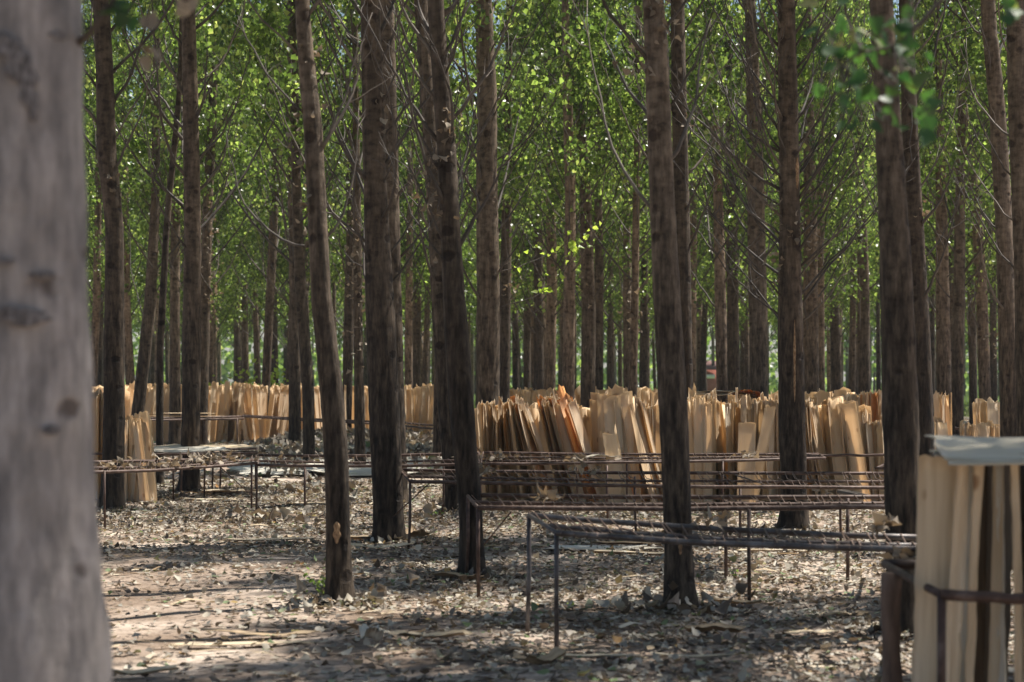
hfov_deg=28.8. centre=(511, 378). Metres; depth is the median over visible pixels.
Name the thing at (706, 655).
veneer scrap
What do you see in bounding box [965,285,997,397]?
poplar tree
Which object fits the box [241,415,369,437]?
drying rack
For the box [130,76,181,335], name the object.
poplar tree
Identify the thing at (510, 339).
poplar tree
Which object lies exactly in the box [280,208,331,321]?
poplar tree
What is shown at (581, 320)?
poplar tree
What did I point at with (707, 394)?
veneer sheet
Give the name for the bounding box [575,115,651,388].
poplar tree
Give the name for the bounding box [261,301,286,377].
poplar tree
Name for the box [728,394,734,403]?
veneer sheet
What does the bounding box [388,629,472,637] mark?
veneer scrap
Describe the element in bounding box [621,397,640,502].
veneer sheet
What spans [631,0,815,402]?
poplar tree
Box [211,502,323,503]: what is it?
veneer scrap
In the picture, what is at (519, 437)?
veneer sheet
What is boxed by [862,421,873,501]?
veneer sheet
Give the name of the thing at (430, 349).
poplar tree
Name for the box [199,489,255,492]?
veneer scrap
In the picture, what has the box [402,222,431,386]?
poplar tree
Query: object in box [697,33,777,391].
poplar tree
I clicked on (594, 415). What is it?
veneer sheet
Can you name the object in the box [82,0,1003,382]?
sky
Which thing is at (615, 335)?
poplar tree
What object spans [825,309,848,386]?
poplar tree
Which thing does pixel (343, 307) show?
poplar tree
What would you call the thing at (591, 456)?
veneer scrap
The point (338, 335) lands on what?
poplar tree
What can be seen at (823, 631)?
veneer scrap
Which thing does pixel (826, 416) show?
veneer sheet
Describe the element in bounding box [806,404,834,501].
veneer sheet
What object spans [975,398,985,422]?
veneer sheet
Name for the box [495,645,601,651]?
veneer scrap
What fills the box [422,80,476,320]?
poplar tree
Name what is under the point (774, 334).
poplar tree
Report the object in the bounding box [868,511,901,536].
dry leaf clump
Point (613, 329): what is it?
poplar tree
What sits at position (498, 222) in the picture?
poplar tree
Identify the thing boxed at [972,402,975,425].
veneer sheet
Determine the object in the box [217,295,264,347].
poplar tree
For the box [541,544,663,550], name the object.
veneer scrap
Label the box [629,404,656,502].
veneer sheet
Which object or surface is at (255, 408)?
veneer sheet
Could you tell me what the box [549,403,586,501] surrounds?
veneer sheet
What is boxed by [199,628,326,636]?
veneer scrap
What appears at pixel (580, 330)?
poplar tree
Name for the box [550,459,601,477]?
dry leaf clump
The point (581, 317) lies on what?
poplar tree
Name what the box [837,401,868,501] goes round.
veneer sheet
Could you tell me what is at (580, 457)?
dry leaf clump
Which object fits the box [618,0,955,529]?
poplar tree
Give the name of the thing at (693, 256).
poplar tree
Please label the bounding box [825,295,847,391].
poplar tree
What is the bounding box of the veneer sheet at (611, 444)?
[602,424,621,459]
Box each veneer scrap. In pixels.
[113,665,179,675]
[151,413,212,413]
[154,446,228,451]
[161,444,257,447]
[167,640,321,645]
[180,498,265,499]
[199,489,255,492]
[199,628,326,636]
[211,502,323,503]
[225,536,320,540]
[227,457,324,474]
[299,458,426,475]
[350,535,424,540]
[351,541,414,547]
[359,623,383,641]
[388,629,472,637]
[405,524,436,536]
[407,456,442,472]
[422,555,458,558]
[431,572,482,578]
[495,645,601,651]
[513,647,567,663]
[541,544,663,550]
[561,653,647,657]
[584,454,618,457]
[588,550,663,554]
[590,540,661,545]
[650,652,734,656]
[682,623,745,632]
[696,390,734,392]
[696,392,724,394]
[706,392,748,395]
[713,597,761,603]
[737,549,821,551]
[784,628,837,633]
[817,610,870,616]
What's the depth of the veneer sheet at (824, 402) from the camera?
24.80 m
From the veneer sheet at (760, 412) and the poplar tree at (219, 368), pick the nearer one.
the veneer sheet at (760, 412)
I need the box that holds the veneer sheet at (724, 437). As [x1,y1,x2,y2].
[720,402,728,482]
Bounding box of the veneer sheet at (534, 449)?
[515,403,556,505]
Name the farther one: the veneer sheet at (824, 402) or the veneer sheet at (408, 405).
the veneer sheet at (408, 405)
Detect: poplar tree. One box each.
[0,0,198,681]
[82,0,148,386]
[82,3,104,314]
[83,0,138,385]
[83,0,177,509]
[83,0,253,415]
[83,0,345,483]
[83,1,171,384]
[84,52,150,330]
[84,75,103,323]
[87,41,145,385]
[88,62,159,322]
[89,315,103,386]
[110,0,254,491]
[115,1,250,444]
[127,78,169,386]
[129,22,182,382]
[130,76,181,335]
[131,5,264,309]
[131,197,150,340]
[131,235,181,384]
[131,268,149,383]
[132,0,284,444]
[141,12,237,321]
[146,11,256,328]
[159,0,397,473]
[161,121,182,384]
[164,320,181,382]
[168,71,247,323]
[180,45,253,382]
[180,208,240,382]
[201,0,334,426]
[213,4,287,383]
[213,28,288,383]
[215,0,352,443]
[215,79,264,382]
[216,200,263,382]
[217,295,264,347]
[217,303,226,382]
[218,242,263,334]
[218,309,250,384]
[222,290,252,382]
[223,318,260,345]
[226,0,391,605]
[230,89,287,341]
[231,0,422,464]
[231,1,341,385]
[232,7,309,384]
[240,5,363,382]
[242,0,362,313]
[248,249,286,386]
[258,128,302,345]
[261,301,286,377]
[263,311,287,384]
[266,0,483,543]
[276,3,409,431]
[277,273,330,338]
[278,291,331,331]
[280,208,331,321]
[308,90,365,333]
[309,96,363,343]
[309,166,343,344]
[312,0,496,504]
[327,53,365,337]
[329,18,424,307]
[329,54,404,321]
[330,152,363,345]
[331,198,402,386]
[336,23,427,322]
[337,1,473,388]
[342,312,364,385]
[347,0,546,456]
[353,0,523,579]
[361,29,474,388]
[383,0,551,511]
[394,0,631,407]
[396,0,497,314]
[399,103,431,334]
[402,70,467,384]
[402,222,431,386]
[409,0,572,403]
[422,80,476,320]
[422,298,433,384]
[428,317,431,383]
[459,111,500,370]
[464,156,476,406]
[465,0,531,391]
[465,103,511,329]
[465,244,475,402]
[468,0,574,361]
[468,0,646,399]
[474,0,578,388]
[475,165,523,371]
[496,0,610,389]
[497,0,577,389]
[497,2,612,389]
[498,0,645,407]
[499,125,558,387]
[500,4,621,385]
[500,244,576,326]
[511,307,523,388]
[518,0,650,389]
[520,0,711,396]
[521,192,607,388]
[544,237,581,384]
[555,0,698,387]
[556,312,559,389]
[560,0,715,612]
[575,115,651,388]
[576,36,640,388]
[576,145,615,340]
[576,273,615,347]
[577,206,606,348]
[594,1,704,387]
[598,0,765,396]
[604,41,652,343]
[604,115,700,388]
[604,169,639,377]
[604,234,622,384]
[604,235,639,386]
[615,37,713,320]
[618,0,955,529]
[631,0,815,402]
[639,302,656,389]
[641,0,771,390]
[641,1,742,307]
[647,0,802,391]
[649,154,689,323]
[650,38,744,390]
[685,0,867,398]
[686,26,739,392]
[696,318,714,392]
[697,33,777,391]
[697,49,778,394]
[701,164,722,390]
[702,69,770,379]
[713,180,767,391]
[723,59,778,339]
[730,0,876,393]
[732,1,846,298]
[737,18,778,338]
[739,298,775,388]
[744,0,875,390]
[765,10,870,327]
[767,109,777,391]
[767,151,777,335]
[767,193,829,309]
[769,297,777,359]
[769,306,777,347]
[800,0,932,395]
[800,9,876,392]
[803,1,879,392]
[812,4,873,341]
[822,0,919,637]
[824,105,878,394]
[824,242,873,336]
[824,284,849,346]
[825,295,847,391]
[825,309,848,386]
[842,0,979,456]
[842,0,1007,411]
[850,2,955,282]
[867,4,966,416]
[868,82,900,391]
[869,9,966,321]
[870,156,880,349]
[870,168,920,328]
[870,256,880,330]
[896,0,1009,435]
[900,0,996,383]
[915,0,1008,236]
[917,0,1007,401]
[924,1,1007,424]
[935,249,986,338]
[935,295,935,390]
[940,0,1016,436]
[949,0,1023,436]
[956,94,996,349]
[957,2,1010,306]
[965,1,1010,401]
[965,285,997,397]
[968,10,1010,252]
[969,42,1010,185]
[980,45,1006,179]
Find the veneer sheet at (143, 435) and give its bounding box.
[141,423,144,448]
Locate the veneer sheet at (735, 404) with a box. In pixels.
[731,402,737,500]
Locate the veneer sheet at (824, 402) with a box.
[822,400,830,471]
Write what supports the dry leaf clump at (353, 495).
on the ground at (178, 615)
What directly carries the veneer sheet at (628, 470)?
on the ground at (178, 615)
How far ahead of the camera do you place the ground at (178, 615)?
12.92 m
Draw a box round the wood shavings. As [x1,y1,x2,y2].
[97,471,1013,681]
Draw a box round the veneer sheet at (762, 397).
[760,392,766,400]
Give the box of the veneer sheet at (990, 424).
[986,420,992,436]
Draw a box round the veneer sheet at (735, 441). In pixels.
[734,402,737,493]
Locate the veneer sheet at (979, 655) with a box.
[974,466,986,681]
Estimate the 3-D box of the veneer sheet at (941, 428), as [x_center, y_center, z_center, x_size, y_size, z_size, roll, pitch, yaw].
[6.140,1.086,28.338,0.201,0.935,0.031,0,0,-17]
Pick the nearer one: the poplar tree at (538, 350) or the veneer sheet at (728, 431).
the veneer sheet at (728, 431)
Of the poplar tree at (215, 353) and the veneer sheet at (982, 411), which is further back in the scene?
the poplar tree at (215, 353)
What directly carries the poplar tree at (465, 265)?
on the ground at (178, 615)
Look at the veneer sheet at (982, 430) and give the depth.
28.65 m
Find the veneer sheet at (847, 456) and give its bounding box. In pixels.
[844,431,852,499]
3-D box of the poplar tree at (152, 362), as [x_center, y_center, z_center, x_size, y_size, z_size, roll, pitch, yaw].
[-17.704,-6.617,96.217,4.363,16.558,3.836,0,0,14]
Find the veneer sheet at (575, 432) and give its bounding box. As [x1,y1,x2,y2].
[566,399,598,500]
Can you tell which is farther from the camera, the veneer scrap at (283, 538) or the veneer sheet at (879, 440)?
the veneer sheet at (879, 440)
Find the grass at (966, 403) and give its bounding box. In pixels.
[473,390,998,416]
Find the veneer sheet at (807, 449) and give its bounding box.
[806,432,809,467]
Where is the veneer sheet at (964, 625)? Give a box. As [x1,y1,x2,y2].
[960,466,973,681]
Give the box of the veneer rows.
[94,380,998,505]
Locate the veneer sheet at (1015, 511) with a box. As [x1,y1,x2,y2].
[1010,465,1021,681]
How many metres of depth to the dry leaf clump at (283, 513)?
21.44 m
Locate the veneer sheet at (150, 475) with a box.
[142,422,156,501]
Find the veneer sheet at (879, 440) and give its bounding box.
[876,425,883,501]
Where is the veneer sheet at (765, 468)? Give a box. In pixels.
[762,400,773,501]
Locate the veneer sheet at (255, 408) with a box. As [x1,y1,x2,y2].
[249,388,259,438]
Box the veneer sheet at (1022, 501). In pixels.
[1020,465,1023,592]
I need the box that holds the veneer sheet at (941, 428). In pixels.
[937,422,946,434]
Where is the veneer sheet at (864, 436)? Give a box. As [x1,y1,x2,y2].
[861,422,868,458]
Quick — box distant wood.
[124,113,998,395]
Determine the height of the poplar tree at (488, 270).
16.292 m
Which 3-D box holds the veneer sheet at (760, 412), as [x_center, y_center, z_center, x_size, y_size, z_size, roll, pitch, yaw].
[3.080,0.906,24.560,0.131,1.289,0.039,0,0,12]
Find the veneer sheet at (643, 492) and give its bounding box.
[625,391,647,502]
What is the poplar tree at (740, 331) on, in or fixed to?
on the ground at (178, 615)
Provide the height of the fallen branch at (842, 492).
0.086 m
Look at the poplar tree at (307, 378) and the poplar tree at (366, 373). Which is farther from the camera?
the poplar tree at (366, 373)
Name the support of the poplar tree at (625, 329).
on the ground at (178, 615)
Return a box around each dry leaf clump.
[99,456,132,469]
[127,448,282,463]
[128,459,206,469]
[228,499,352,524]
[253,478,359,496]
[269,571,437,616]
[294,470,371,487]
[310,484,416,501]
[353,497,487,520]
[478,461,496,475]
[487,448,518,460]
[532,480,564,502]
[546,452,586,464]
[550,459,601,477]
[572,575,768,617]
[690,503,746,528]
[729,450,758,458]
[812,483,833,500]
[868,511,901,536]
[876,545,915,559]
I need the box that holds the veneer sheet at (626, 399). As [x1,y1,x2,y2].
[618,391,636,502]
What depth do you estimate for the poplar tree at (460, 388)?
15.43 m
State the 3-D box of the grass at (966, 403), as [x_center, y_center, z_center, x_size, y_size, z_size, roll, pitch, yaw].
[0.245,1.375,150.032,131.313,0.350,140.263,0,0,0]
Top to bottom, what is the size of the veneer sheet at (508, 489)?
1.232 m
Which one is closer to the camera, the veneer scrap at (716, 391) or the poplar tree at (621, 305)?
the veneer scrap at (716, 391)
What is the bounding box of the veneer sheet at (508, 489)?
[504,438,510,500]
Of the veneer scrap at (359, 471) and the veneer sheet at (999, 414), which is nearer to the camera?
the veneer sheet at (999, 414)
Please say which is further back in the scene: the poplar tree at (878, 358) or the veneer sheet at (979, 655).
the poplar tree at (878, 358)
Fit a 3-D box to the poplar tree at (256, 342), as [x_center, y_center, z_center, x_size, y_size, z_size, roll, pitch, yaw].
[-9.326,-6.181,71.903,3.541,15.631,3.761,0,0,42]
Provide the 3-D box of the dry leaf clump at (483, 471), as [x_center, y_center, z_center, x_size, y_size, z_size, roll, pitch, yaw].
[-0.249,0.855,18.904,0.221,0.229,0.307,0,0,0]
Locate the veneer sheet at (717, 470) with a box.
[710,396,719,502]
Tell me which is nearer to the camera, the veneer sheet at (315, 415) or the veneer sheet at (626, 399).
the veneer sheet at (626, 399)
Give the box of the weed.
[302,567,324,597]
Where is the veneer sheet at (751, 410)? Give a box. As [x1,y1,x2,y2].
[747,408,754,422]
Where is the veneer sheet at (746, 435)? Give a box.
[737,422,755,501]
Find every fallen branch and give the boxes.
[261,502,325,508]
[735,474,765,484]
[837,489,883,499]
[842,489,868,494]
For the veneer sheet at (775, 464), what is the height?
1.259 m
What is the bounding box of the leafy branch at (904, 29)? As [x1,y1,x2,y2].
[797,0,1023,147]
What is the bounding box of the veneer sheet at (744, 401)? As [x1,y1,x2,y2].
[741,394,746,421]
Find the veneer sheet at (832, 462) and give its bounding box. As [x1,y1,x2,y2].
[827,398,836,500]
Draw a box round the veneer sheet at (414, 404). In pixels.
[411,389,415,428]
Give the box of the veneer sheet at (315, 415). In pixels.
[314,396,316,428]
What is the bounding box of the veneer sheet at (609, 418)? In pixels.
[604,395,623,502]
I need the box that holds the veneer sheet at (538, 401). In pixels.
[536,395,562,500]
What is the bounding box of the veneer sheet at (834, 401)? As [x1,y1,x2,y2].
[828,396,842,489]
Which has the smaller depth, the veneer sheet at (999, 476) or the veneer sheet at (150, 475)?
the veneer sheet at (999, 476)
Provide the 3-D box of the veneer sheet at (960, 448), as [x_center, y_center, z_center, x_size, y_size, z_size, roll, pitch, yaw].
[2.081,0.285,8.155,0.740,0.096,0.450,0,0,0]
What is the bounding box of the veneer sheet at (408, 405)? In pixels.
[404,390,411,429]
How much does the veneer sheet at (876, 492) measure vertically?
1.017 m
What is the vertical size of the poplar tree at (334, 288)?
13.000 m
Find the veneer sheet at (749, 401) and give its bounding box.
[747,394,752,409]
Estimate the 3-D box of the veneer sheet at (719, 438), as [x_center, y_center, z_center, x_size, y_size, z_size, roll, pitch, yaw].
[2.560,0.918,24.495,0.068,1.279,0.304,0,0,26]
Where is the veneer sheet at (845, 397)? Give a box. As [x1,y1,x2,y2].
[841,393,849,400]
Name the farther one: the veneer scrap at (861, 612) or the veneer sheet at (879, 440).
the veneer sheet at (879, 440)
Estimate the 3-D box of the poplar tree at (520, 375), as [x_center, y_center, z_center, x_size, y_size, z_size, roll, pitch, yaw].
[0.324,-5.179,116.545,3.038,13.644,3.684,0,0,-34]
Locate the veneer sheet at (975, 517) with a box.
[964,466,983,681]
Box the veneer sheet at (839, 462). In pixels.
[831,408,850,501]
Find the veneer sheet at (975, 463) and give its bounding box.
[929,450,1023,465]
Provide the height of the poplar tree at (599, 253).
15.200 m
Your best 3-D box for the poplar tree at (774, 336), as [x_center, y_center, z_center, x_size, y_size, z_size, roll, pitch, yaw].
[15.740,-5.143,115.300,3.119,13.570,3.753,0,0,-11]
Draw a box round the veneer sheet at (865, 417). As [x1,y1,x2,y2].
[864,409,867,422]
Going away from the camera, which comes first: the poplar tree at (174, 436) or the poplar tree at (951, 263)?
the poplar tree at (174, 436)
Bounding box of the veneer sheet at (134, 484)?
[130,447,138,501]
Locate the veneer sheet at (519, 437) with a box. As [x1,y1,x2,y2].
[512,403,539,500]
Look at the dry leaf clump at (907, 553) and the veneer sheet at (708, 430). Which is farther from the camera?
the veneer sheet at (708, 430)
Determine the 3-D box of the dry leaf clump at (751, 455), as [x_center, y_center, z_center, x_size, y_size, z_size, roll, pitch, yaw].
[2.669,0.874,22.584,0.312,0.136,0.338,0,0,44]
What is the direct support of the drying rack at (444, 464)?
on the ground at (178, 615)
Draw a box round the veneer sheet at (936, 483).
[911,454,968,681]
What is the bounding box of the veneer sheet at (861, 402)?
[860,393,869,405]
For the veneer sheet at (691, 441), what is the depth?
24.24 m
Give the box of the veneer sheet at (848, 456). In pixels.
[843,401,853,501]
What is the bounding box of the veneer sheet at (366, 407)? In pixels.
[364,388,367,427]
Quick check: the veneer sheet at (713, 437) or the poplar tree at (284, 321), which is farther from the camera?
the poplar tree at (284, 321)
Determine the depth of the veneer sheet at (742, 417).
24.28 m
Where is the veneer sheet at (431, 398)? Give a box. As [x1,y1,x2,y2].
[428,384,433,433]
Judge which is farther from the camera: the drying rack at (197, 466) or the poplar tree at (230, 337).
the poplar tree at (230, 337)
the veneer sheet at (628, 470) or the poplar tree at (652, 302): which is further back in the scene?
the poplar tree at (652, 302)
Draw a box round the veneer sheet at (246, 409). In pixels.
[243,388,252,440]
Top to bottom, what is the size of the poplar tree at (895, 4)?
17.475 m
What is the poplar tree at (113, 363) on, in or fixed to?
on the ground at (178, 615)
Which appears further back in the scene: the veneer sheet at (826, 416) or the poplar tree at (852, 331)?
the poplar tree at (852, 331)
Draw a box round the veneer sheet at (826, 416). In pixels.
[822,404,833,484]
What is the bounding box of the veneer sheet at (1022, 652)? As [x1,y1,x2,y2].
[1010,465,1023,681]
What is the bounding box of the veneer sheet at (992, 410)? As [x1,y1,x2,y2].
[987,397,997,423]
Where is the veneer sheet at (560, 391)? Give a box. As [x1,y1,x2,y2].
[556,385,565,397]
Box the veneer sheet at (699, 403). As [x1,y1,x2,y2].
[694,396,704,502]
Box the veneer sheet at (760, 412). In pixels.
[758,400,762,500]
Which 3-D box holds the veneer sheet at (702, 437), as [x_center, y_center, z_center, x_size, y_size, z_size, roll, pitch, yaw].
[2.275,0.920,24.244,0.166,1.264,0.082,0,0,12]
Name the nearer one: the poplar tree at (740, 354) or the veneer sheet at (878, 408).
the veneer sheet at (878, 408)
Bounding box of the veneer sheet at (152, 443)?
[150,419,156,491]
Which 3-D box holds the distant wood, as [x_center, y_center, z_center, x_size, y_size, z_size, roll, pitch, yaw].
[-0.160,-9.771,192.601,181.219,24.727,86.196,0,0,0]
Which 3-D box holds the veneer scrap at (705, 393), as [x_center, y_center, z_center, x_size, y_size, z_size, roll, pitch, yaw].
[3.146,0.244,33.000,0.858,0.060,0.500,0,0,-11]
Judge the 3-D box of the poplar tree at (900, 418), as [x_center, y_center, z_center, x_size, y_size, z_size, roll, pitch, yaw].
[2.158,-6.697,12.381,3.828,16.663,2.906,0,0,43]
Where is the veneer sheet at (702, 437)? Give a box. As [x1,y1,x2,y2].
[692,404,704,501]
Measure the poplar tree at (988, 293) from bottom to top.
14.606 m
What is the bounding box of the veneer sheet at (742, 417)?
[740,404,747,422]
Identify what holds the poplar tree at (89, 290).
on the ground at (178, 615)
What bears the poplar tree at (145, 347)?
on the ground at (178, 615)
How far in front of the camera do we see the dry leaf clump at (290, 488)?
26.27 m
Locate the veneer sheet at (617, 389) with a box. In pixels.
[608,384,623,394]
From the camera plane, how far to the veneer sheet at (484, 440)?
24.32 m
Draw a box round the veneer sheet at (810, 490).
[807,463,813,501]
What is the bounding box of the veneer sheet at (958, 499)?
[946,466,964,681]
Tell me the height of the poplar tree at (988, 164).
13.348 m
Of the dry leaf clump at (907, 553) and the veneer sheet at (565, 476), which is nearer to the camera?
the dry leaf clump at (907, 553)
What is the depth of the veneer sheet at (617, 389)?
24.22 m
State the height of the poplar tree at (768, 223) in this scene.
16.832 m
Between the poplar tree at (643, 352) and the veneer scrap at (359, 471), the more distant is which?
the poplar tree at (643, 352)
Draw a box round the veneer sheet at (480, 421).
[477,402,488,500]
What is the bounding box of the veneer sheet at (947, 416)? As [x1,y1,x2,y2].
[939,396,950,434]
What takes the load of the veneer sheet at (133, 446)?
on the ground at (178, 615)
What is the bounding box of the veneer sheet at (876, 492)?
[869,423,878,501]
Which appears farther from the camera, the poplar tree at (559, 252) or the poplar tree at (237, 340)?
the poplar tree at (237, 340)
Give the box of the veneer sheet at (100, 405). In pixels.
[96,393,100,421]
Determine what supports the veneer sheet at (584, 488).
on the ground at (178, 615)
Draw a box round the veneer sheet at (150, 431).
[148,415,152,459]
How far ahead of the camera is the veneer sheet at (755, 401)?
24.45 m
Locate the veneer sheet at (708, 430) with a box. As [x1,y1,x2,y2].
[704,403,712,502]
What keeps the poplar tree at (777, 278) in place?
on the ground at (178, 615)
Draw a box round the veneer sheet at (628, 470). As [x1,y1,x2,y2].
[614,395,633,494]
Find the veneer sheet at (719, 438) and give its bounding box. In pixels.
[713,402,724,501]
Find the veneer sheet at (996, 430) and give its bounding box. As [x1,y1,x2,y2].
[994,424,999,436]
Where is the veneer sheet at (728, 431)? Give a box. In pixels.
[725,403,734,501]
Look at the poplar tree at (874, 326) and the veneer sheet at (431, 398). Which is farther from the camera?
the poplar tree at (874, 326)
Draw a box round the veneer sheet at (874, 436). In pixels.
[873,424,878,484]
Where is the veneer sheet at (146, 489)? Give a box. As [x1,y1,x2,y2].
[132,418,149,500]
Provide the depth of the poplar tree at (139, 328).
105.39 m
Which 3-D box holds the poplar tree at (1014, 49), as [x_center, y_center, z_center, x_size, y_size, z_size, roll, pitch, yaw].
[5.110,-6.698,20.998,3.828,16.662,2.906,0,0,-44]
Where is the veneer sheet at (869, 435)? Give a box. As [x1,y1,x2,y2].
[866,423,876,501]
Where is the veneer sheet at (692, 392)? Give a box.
[688,384,695,400]
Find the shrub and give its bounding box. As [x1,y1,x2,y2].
[208,350,288,388]
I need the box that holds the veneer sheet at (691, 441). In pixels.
[687,398,694,502]
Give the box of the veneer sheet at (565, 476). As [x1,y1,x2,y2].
[539,400,573,501]
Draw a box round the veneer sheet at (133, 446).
[132,420,141,500]
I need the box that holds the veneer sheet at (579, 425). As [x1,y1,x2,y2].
[568,398,603,502]
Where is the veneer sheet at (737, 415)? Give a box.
[735,403,740,466]
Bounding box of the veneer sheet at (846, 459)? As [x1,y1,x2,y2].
[841,402,851,501]
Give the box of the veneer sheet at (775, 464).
[771,404,778,501]
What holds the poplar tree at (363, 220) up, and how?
on the ground at (178, 615)
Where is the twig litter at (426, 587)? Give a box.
[102,474,1013,681]
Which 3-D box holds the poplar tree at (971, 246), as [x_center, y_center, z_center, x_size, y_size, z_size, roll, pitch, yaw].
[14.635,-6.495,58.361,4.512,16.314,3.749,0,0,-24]
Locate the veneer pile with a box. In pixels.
[726,389,760,401]
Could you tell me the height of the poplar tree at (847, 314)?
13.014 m
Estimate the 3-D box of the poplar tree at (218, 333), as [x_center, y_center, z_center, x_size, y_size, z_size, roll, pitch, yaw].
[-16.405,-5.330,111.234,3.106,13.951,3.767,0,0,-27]
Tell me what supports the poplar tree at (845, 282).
on the ground at (178, 615)
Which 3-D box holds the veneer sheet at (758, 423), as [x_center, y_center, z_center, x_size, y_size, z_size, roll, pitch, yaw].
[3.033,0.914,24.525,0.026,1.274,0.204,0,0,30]
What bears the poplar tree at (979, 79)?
on the ground at (178, 615)
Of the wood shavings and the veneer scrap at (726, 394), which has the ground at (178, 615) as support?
the wood shavings
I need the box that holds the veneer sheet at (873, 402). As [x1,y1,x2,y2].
[871,393,876,422]
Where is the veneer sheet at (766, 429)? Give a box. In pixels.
[754,405,775,501]
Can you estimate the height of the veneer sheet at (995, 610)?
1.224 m
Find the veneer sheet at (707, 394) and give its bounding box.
[702,393,717,501]
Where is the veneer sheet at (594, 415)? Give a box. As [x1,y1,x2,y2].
[589,399,598,465]
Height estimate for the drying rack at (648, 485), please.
0.756 m
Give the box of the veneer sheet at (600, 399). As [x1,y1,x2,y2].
[597,393,608,502]
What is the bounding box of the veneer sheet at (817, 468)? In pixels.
[805,410,827,501]
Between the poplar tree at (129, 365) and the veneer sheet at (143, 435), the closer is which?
the veneer sheet at (143, 435)
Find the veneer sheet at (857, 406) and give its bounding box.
[856,401,870,494]
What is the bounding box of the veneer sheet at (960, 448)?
[924,435,1023,460]
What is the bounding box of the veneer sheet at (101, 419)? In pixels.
[100,393,102,455]
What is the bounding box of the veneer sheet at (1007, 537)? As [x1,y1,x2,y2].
[983,465,1011,681]
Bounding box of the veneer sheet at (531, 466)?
[513,408,547,501]
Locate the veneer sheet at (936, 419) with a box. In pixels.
[934,416,942,449]
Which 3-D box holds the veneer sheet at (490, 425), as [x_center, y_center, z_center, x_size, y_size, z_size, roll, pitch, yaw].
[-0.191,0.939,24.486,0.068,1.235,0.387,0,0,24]
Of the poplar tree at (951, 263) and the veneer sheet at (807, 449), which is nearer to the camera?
the veneer sheet at (807, 449)
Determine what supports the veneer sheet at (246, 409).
on the ground at (178, 615)
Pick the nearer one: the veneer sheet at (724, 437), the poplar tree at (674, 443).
the poplar tree at (674, 443)
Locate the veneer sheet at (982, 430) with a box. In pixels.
[977,422,987,436]
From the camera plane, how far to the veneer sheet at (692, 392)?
24.59 m
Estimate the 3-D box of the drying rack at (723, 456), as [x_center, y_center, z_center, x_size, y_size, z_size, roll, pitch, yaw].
[1.610,1.198,22.704,4.132,0.871,2.239,0,0,0]
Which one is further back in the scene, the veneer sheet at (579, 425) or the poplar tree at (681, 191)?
the poplar tree at (681, 191)
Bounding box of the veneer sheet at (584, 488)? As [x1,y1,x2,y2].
[557,399,593,501]
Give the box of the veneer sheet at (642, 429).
[634,397,660,501]
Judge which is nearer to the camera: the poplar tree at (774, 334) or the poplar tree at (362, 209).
the poplar tree at (362, 209)
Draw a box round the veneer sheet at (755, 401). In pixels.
[751,399,760,500]
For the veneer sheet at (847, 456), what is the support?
on the ground at (178, 615)
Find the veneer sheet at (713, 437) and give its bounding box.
[707,396,715,501]
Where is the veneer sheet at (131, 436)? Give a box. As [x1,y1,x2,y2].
[128,416,137,500]
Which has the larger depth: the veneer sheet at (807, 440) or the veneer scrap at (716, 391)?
the veneer scrap at (716, 391)
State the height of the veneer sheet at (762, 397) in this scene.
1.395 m
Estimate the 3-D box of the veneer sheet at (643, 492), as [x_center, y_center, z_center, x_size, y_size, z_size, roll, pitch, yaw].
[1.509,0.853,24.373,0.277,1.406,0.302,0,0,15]
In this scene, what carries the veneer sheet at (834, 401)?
on the ground at (178, 615)
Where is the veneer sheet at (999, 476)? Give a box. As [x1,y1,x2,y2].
[995,465,1005,681]
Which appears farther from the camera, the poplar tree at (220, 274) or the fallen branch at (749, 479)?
the poplar tree at (220, 274)
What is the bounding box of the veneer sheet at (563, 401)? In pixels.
[559,393,595,501]
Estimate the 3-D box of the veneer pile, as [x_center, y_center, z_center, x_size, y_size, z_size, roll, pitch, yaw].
[3.868,0.891,33.000,0.578,1.419,0.600,0,0,0]
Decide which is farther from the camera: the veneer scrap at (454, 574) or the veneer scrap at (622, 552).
the veneer scrap at (622, 552)
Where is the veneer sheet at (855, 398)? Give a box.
[852,394,859,405]
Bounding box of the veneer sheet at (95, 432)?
[93,398,99,498]
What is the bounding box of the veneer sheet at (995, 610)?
[988,465,1003,681]
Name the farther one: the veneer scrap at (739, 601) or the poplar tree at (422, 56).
the poplar tree at (422, 56)
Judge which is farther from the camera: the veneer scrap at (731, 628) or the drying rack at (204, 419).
the drying rack at (204, 419)
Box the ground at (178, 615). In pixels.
[96,383,1013,681]
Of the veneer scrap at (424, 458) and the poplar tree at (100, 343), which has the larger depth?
the poplar tree at (100, 343)
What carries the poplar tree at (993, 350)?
on the ground at (178, 615)
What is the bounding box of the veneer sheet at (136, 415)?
[134,412,140,417]
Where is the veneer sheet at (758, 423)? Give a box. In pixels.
[757,401,760,493]
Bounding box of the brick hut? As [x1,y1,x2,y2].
[706,361,716,390]
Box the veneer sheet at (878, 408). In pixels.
[877,390,878,420]
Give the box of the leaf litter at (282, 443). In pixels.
[96,419,1013,681]
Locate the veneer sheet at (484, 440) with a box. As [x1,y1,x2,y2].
[478,403,487,500]
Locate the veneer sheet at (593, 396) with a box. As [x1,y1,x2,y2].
[590,392,608,399]
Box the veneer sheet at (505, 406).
[502,401,517,500]
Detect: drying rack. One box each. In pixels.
[94,447,257,499]
[95,454,257,528]
[150,415,244,451]
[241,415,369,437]
[257,452,479,511]
[393,468,883,548]
[405,422,432,429]
[465,493,884,600]
[477,447,825,517]
[525,512,915,646]
[806,453,883,456]
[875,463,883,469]
[880,559,1023,681]
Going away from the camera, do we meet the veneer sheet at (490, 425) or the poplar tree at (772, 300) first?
the veneer sheet at (490, 425)
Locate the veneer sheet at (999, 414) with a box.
[998,404,999,424]
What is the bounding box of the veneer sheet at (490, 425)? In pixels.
[488,405,497,500]
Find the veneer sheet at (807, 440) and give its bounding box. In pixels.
[805,403,811,478]

